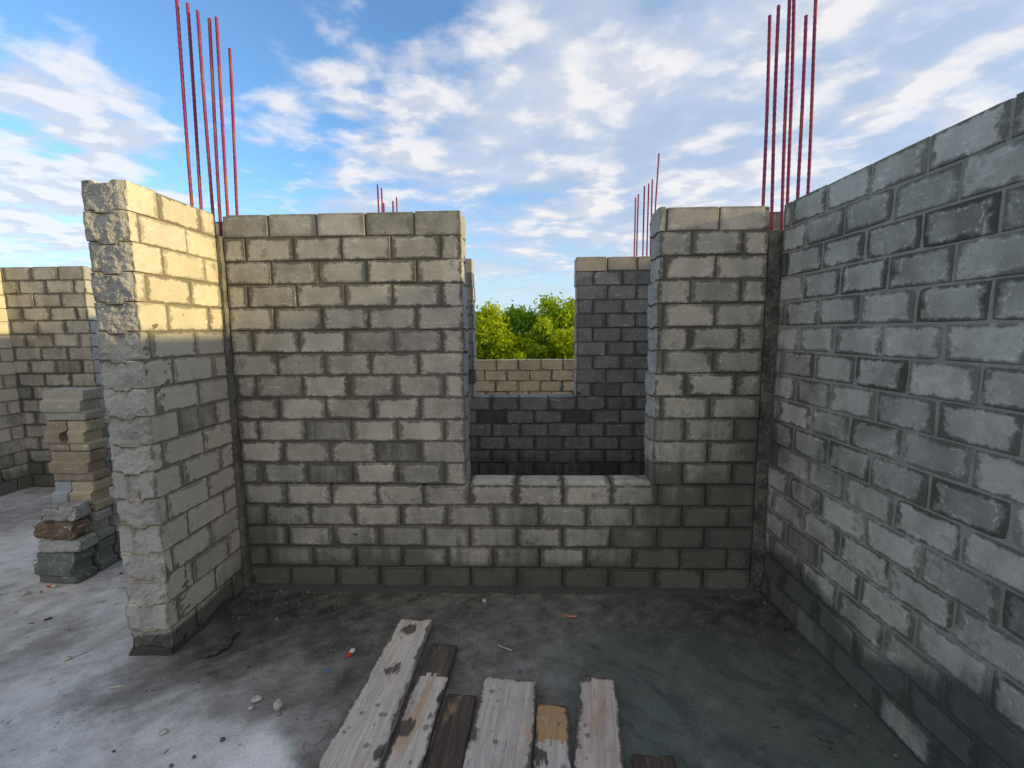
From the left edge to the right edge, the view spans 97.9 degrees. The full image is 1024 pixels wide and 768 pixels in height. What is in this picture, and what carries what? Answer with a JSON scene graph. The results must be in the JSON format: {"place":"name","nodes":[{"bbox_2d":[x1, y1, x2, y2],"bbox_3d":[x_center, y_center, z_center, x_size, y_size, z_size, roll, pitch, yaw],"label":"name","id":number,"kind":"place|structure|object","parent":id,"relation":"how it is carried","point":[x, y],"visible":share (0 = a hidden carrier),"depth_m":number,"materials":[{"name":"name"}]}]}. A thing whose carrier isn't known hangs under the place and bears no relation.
{"place":"outdoors","nodes":[
{"label":"outdoors","id":0,"kind":"place"},
{"bbox_2d":[69,476,114,510],"bbox_3d":[-3.222,0.838,3.420,0.192,0.229,0.171,0,7,2],"label":"loose block","id":1,"kind":"object","parent":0,"point":[95,493],"depth_m":3.36,"materials":[{"name":"concrete"}]},
{"bbox_2d":[48,447,110,480],"bbox_3d":[-3.292,0.608,3.397,0.328,0.229,0.168,0,7,2],"label":"loose block","id":2,"kind":"object","parent":1,"relation":"on","point":[77,465],"depth_m":3.33,"materials":[{"name":"concrete"}]},
{"bbox_2d":[43,420,70,450],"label":"loose block","id":3,"kind":"object","parent":2,"relation":"on","point":[55,436],"depth_m":3.30,"materials":[{"name":"concrete"}]},
{"bbox_2d":[39,388,103,419],"bbox_3d":[-3.299,0.149,3.342,0.333,0.229,0.171,0,7,2],"label":"loose block","id":4,"kind":"object","parent":3,"relation":"on","point":[69,404],"depth_m":3.27,"materials":[{"name":"concrete"}]},
{"bbox_2d":[67,418,107,450],"bbox_3d":[-3.208,0.378,3.367,0.156,0.229,0.168,0,7,2],"label":"loose block","id":5,"kind":"object","parent":2,"relation":"on","point":[85,435],"depth_m":3.31,"materials":[{"name":"concrete"}]},
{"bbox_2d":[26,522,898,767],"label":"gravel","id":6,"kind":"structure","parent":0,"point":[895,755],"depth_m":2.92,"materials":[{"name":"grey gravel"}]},
{"bbox_2d":[0,0,1023,330],"label":"sky","id":7,"kind":"structure","parent":0,"point":[542,123],"materials":[{"name":"blue"}]},
{"bbox_2d":[476,359,574,394],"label":"parapet wall","id":8,"kind":"structure","parent":0,"point":[526,376],"depth_m":6.41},
{"bbox_3d":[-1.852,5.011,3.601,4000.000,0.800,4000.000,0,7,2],"label":"ground","id":9,"kind":"structure","parent":0,"visible":0},
{"bbox_2d":[475,298,524,359],"bbox_3d":[-1.169,-0.726,22.244,5.008,7.054,5.008,0,7,2],"label":"broadleaf tree","id":10,"kind":"object","parent":9,"relation":"on","point":[489,326],"visible":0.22,"depth_m":20.93,"materials":[{"name":"green plant"}]},
{"bbox_2d":[491,336,526,359],"bbox_3d":[-0.078,0.363,20.629,2.602,5.247,2.782,-5,8,-36],"label":"broadleaf tree","id":11,"kind":"object","parent":9,"relation":"on","point":[503,344],"visible":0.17,"depth_m":20.24,"materials":[{"name":"green plant"}]},
{"bbox_2d":[482,299,562,358],"bbox_3d":[0.342,-1.347,26.419,5.602,7.293,5.535,-4,8,-28],"label":"broadleaf tree","id":12,"kind":"object","parent":9,"relation":"on","point":[520,318],"visible":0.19,"depth_m":25.05,"materials":[{"name":"green plant"}]},
{"bbox_2d":[514,292,575,358],"bbox_3d":[2.699,-1.279,24.411,5.834,7.584,5.644,3,7,27],"label":"broadleaf tree","id":13,"kind":"object","parent":9,"relation":"on","point":[557,315],"visible":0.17,"depth_m":23.14,"materials":[{"name":"green plant"}]},
{"bbox_2d":[521,315,568,359],"bbox_3d":[1.712,-0.274,21.593,2.677,6.259,2.819,-5,8,-36],"label":"broadleaf tree","id":14,"kind":"object","parent":9,"relation":"on","point":[541,326],"visible":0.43,"depth_m":21.10,"materials":[{"name":"green plant"}]},
{"bbox_2d":[550,326,574,358],"bbox_3d":[3.099,0.173,20.447,3.057,5.614,3.214,-4,7,-27],"label":"broadleaf tree","id":15,"kind":"object","parent":9,"relation":"on","point":[562,334],"visible":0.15,"depth_m":20.18,"materials":[{"name":"green plant"}]},
{"bbox_3d":[-2.933,3.641,1.411,15.800,3.448,11.700,0,7,2],"label":"lower storey","id":16,"kind":"object","parent":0,"visible":0},
{"bbox_2d":[0,485,926,767],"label":"floor","id":17,"kind":"structure","parent":16,"relation":"on","point":[690,711],"depth_m":2.35,"materials":[{"name":"concrete"}]},
{"bbox_2d":[0,272,30,496],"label":"block wall","id":18,"kind":"structure","parent":17,"relation":"on","point":[14,476],"depth_m":5.08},
{"bbox_2d":[20,590,29,594],"bbox_3d":[-3.385,1.451,3.103,0.053,0.021,0.039,-2,7,-9],"label":"pebble","id":19,"kind":"object","parent":17,"relation":"on","point":[25,592],"visible":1,"depth_m":3.10,"materials":[{"name":"grey stone"}]},
{"bbox_2d":[0,266,114,486],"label":"block wall","id":20,"kind":"structure","parent":17,"relation":"on","point":[52,322],"depth_m":5.09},
{"bbox_2d":[34,546,97,583],"bbox_3d":[-3.283,1.321,3.282,0.318,0.229,0.173,0,7,5],"label":"loose block","id":21,"kind":"object","parent":17,"relation":"on","point":[67,567],"depth_m":3.21,"materials":[{"name":"concrete"}]},
{"bbox_2d":[38,531,98,552],"bbox_3d":[-3.244,1.156,3.273,0.308,0.102,0.167,-1,7,-2],"label":"loose block","id":22,"kind":"object","parent":21,"relation":"on","point":[84,542],"depth_m":3.20,"materials":[{"name":"concrete"}]},
{"bbox_2d":[33,517,93,540],"bbox_3d":[-3.271,1.043,3.252,0.324,0.136,0.172,0,7,6],"label":"loose block","id":23,"kind":"object","parent":22,"relation":"on","point":[63,530],"depth_m":3.19,"materials":[{"name":"stone"}]},
{"bbox_2d":[41,500,92,521],"bbox_3d":[-3.235,0.920,3.248,0.265,0.120,0.146,-1,7,-3],"label":"loose block","id":24,"kind":"object","parent":23,"relation":"on","point":[70,511],"depth_m":3.19,"materials":[{"name":"stone"}]},
{"bbox_2d":[52,481,73,502],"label":"loose block","id":25,"kind":"object","parent":24,"relation":"on","point":[64,489],"depth_m":3.35,"materials":[{"name":"concrete"}]},
{"bbox_2d":[63,656,71,660],"bbox_3d":[-2.463,1.518,2.470,0.040,0.016,0.031,-2,7,-15],"label":"pebble","id":26,"kind":"object","parent":17,"relation":"on","point":[67,658],"visible":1,"depth_m":2.47,"materials":[{"name":"white stone"}]},
{"bbox_2d":[92,534,117,569],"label":"loose block","id":27,"kind":"object","parent":17,"relation":"on","point":[103,556],"depth_m":3.43,"materials":[{"name":"concrete"}]},
{"bbox_2d":[87,506,114,539],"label":"loose block","id":28,"kind":"object","parent":27,"relation":"on","point":[102,528],"depth_m":3.42,"materials":[{"name":"concrete"}]},
{"bbox_2d":[113,531,121,558],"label":"loose block","id":29,"kind":"object","parent":17,"relation":"on","point":[116,549],"depth_m":3.54,"materials":[{"name":"concrete"}]},
{"bbox_2d":[109,498,121,530],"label":"loose block","id":30,"kind":"object","parent":29,"relation":"on","point":[114,520],"depth_m":3.52,"materials":[{"name":"concrete"}]},
{"bbox_2d":[81,179,244,655],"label":"block wall","id":31,"kind":"structure","parent":17,"relation":"on","point":[155,286],"depth_m":2.48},
{"bbox_2d":[158,728,168,734],"bbox_3d":[-1.569,1.565,2.007,0.030,0.016,0.036,3,8,28],"label":"pebble","id":32,"kind":"object","parent":17,"relation":"on","point":[163,731],"visible":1,"depth_m":2.00,"materials":[{"name":"grey stone"}]},
{"bbox_2d":[175,0,251,586],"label":"concrete column","id":33,"kind":"structure","parent":17,"relation":"on","point":[232,397],"depth_m":2.95,"materials":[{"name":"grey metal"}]},
{"bbox_2d":[215,222,223,235],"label":"block wall","id":34,"kind":"structure","parent":17,"relation":"on","point":[217,227],"depth_m":3.14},
{"bbox_2d":[204,628,240,657],"bbox_3d":[-1.652,1.497,2.575,0.084,0.033,0.231,1,7,9],"label":"stick","id":35,"kind":"object","parent":17,"relation":"on","point":[227,643],"visible":1,"depth_m":2.55,"materials":[{"name":"black wood"}]},
{"bbox_2d":[251,695,261,702],"bbox_3d":[-1.250,1.540,2.181,0.050,0.023,0.040,-4,7,-27],"label":"pebble","id":36,"kind":"object","parent":17,"relation":"on","point":[256,698],"visible":1,"depth_m":2.17,"materials":[{"name":"grey stone"}]},
{"bbox_2d":[273,699,282,710],"bbox_3d":[-1.117,1.534,2.133,0.043,0.057,0.034,-3,7,-21],"label":"pebble","id":37,"kind":"object","parent":17,"relation":"on","point":[278,705],"visible":1,"depth_m":2.12,"materials":[{"name":"grey stone"}]},
{"bbox_2d":[302,720,331,750],"bbox_3d":[-0.861,1.562,1.982,0.067,0.003,0.163,1,7,16],"label":"string","id":38,"kind":"object","parent":17,"relation":"on","point":[322,739],"visible":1,"depth_m":1.96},
{"bbox_2d":[346,648,354,656],"bbox_3d":[-0.900,1.500,2.492,0.026,0.012,0.054,1,7,12],"label":"paper scrap","id":39,"kind":"object","parent":17,"relation":"on","point":[351,652],"visible":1,"depth_m":2.49,"materials":[{"name":"red paper"}]},
{"bbox_2d":[316,618,431,767],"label":"plank","id":40,"kind":"object","parent":17,"relation":"on","point":[361,738],"visible":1,"depth_m":2.08,"materials":[{"name":"grey wood"}]},
{"bbox_2d":[377,184,397,211],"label":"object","id":41,"kind":"structure","parent":17,"relation":"on","point":[383,206],"depth_m":5.13,"materials":[{"name":"red metal"}]},
{"bbox_2d":[383,643,457,767],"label":"plank","id":42,"kind":"object","parent":17,"relation":"on","point":[410,746],"visible":1,"depth_m":2.07,"materials":[{"name":"grey wood"}]},
{"bbox_2d":[426,694,476,767],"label":"plank","id":43,"kind":"object","parent":17,"relation":"on","point":[449,744],"visible":1,"depth_m":1.97,"materials":[{"name":"brown wood"}]},
{"bbox_2d":[222,206,769,597],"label":"block wall","id":44,"kind":"structure","parent":17,"relation":"on","point":[349,335],"depth_m":3.00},
{"bbox_2d":[463,676,535,767],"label":"plank","id":45,"kind":"object","parent":17,"relation":"on","point":[502,734],"visible":1,"depth_m":1.98,"materials":[{"name":"grey wood"}]},
{"bbox_2d":[533,704,570,767],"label":"plank","id":46,"kind":"object","parent":17,"relation":"on","point":[552,747],"visible":1,"depth_m":1.94,"materials":[{"name":"beige wood"}]},
{"bbox_2d":[466,256,650,475],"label":"block wall","id":47,"kind":"structure","parent":17,"relation":"on","point":[594,424],"depth_m":4.98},
{"bbox_2d":[574,674,623,767],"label":"plank","id":48,"kind":"object","parent":17,"relation":"on","point":[598,740],"visible":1,"depth_m":1.98,"materials":[{"name":"grey wood"}]},
{"bbox_2d":[634,153,659,255],"bbox_3d":[1.499,-0.712,5.204,0.410,3.740,0.275,0,7,2],"label":"rebar","id":49,"kind":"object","parent":17,"relation":"on","point":[635,235],"depth_m":5.05,"materials":[{"name":"red metal"}]},
{"bbox_2d":[632,754,676,767],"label":"plank","id":50,"kind":"object","parent":17,"relation":"on","point":[643,761],"visible":1,"depth_m":1.83,"materials":[{"name":"wood"}]},
{"bbox_2d":[768,212,783,229],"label":"block wall","id":51,"kind":"structure","parent":17,"relation":"on","point":[776,220],"depth_m":3.02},
{"bbox_2d":[749,0,817,590],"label":"concrete column","id":52,"kind":"structure","parent":17,"relation":"on","point":[770,326],"depth_m":2.84,"materials":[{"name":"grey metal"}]},
{"bbox_2d":[761,91,1023,767],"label":"block wall","id":53,"kind":"structure","parent":17,"relation":"on","point":[892,588],"depth_m":1.86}
]}

